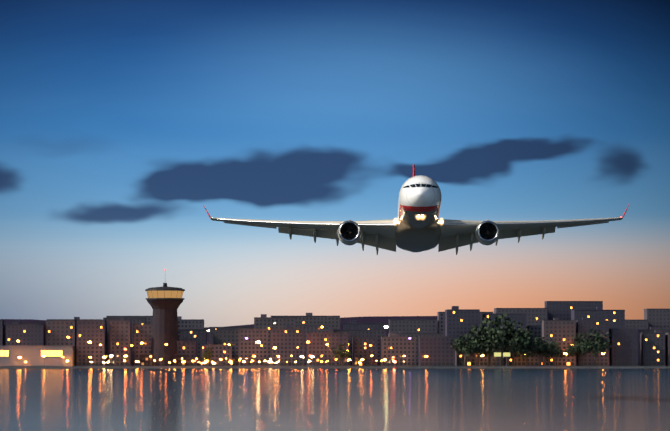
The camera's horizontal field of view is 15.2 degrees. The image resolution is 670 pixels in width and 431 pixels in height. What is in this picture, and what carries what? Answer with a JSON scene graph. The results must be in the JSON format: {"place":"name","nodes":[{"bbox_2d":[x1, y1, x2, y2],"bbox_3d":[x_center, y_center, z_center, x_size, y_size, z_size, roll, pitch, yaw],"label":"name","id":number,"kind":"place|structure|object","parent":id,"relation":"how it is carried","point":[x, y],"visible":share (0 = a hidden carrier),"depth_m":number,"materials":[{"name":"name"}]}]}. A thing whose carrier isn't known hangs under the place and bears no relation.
{"place":"outdoors","nodes":[
{"label":"outdoors","id":0,"kind":"place"},
{"bbox_2d":[3,316,436,341],"bbox_3d":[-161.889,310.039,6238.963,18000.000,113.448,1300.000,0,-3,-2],"label":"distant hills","id":1,"kind":"structure","parent":0,"point":[376,319],"depth_m":5972.26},
{"bbox_2d":[0,368,669,430],"bbox_3d":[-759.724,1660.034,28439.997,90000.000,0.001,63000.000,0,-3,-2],"label":"water","id":2,"kind":"structure","parent":0,"point":[334,399],"depth_m":348.63,"materials":[{"name":"grey liquid"}]},
{"bbox_2d":[0,0,669,326],"label":"sky","id":3,"kind":"structure","parent":0,"point":[120,120],"materials":[{"name":"blue"}]},
{"bbox_2d":[203,164,628,254],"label":"airplane","id":4,"kind":"object","parent":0,"point":[417,225],"visible":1,"depth_m":346.00,"materials":[{"name":"paint"}]},
{"label":"ground","id":5,"kind":"structure","parent":0,"visible":0},
{"bbox_2d":[139,269,186,365],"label":"control tower","id":6,"kind":"structure","parent":5,"relation":"on","point":[164,301],"depth_m":2038.55,"materials":[{"name":"concrete"}]},
{"bbox_2d":[0,346,510,365],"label":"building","id":7,"kind":"structure","parent":5,"relation":"on","point":[29,355],"depth_m":2007.78,"materials":[{"name":"grey"}]},
{"bbox_2d":[17,323,604,365],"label":"street lamps","id":8,"kind":"object","parent":5,"relation":"on","point":[230,361],"visible":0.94,"depth_m":2008.28,"materials":[{"name":"yellow metal"}]},
{"bbox_2d":[0,301,669,365],"bbox_3d":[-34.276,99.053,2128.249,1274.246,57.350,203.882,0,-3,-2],"label":"town buildings","id":9,"kind":"structure","parent":5,"relation":"on","point":[645,341],"depth_m":2043.26,"materials":[{"name":"concrete"},{"name":"window glass"}]},
{"bbox_2d":[0,366,669,367],"bbox_3d":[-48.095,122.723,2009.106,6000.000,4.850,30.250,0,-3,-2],"label":"quay wall","id":10,"kind":"structure","parent":5,"relation":"on","point":[334,366],"depth_m":1995.62,"materials":[{"name":"concrete"}]},
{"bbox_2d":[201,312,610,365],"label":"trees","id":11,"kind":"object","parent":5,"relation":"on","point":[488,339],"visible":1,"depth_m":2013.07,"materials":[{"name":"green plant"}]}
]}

